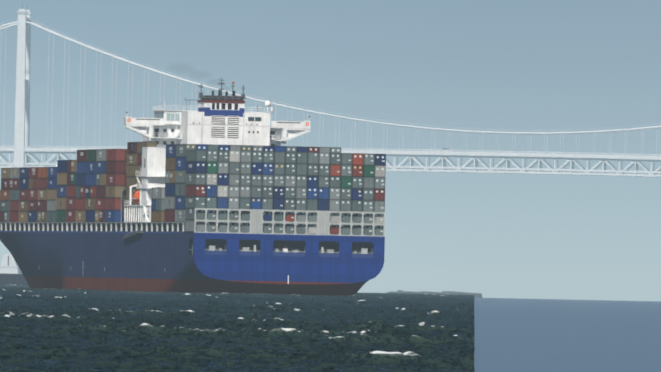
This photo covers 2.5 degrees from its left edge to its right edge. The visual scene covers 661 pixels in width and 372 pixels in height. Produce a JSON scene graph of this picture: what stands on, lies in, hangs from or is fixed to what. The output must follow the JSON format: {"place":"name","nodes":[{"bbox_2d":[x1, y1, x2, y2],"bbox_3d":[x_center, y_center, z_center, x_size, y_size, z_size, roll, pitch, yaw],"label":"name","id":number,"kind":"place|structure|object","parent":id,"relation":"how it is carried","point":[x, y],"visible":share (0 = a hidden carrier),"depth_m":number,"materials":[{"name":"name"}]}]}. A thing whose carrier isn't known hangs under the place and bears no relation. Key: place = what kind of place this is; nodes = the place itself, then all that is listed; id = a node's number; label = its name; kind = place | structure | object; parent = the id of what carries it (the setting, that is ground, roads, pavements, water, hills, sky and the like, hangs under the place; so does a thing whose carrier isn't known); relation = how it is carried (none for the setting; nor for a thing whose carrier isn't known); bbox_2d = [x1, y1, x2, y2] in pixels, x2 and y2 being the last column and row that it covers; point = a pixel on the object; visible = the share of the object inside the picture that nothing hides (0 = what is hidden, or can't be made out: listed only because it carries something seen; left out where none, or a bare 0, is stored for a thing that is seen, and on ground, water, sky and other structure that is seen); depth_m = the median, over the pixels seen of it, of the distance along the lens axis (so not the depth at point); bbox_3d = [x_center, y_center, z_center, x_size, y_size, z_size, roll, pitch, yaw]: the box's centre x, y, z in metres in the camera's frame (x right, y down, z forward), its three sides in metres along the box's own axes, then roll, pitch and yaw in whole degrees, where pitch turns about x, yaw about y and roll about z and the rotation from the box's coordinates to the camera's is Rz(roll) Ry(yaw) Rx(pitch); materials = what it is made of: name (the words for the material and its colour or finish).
{"place":"outdoors","nodes":[
{"label":"outdoors","id":0,"kind":"place"},
{"bbox_2d":[0,285,474,371],"bbox_3d":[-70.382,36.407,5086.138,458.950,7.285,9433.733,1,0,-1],"label":"sea water","id":1,"kind":"structure","parent":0,"point":[60,330],"depth_m":740.75,"materials":[{"name":"liquid"}]},
{"bbox_2d":[0,78,385,295],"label":"container ship","id":2,"kind":"object","parent":1,"relation":"on","point":[219,193],"visible":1,"depth_m":3319.20,"materials":[{"name":"paint"}]},
{"bbox_2d":[0,3,660,285],"bbox_3d":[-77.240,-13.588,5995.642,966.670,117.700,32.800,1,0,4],"label":"suspension bridge","id":3,"kind":"structure","parent":1,"relation":"on","point":[10,270],"depth_m":5986.12,"materials":[{"name":"paint"}]},
{"bbox_2d":[0,0,660,301],"label":"sky","id":4,"kind":"structure","parent":0,"point":[495,65],"materials":[{"name":"blue"}]},
{"bbox_2d":[390,290,467,292],"bbox_3d":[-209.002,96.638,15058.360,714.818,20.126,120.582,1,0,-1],"label":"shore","id":5,"kind":"structure","parent":0,"point":[433,292],"depth_m":15003.08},
{"bbox_2d":[387,291,481,297],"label":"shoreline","id":6,"kind":"structure","parent":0,"point":[477,295],"depth_m":7601.63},
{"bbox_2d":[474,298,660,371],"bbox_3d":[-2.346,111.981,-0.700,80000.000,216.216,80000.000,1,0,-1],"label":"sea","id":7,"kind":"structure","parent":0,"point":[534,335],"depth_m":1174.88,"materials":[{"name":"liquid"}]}
]}

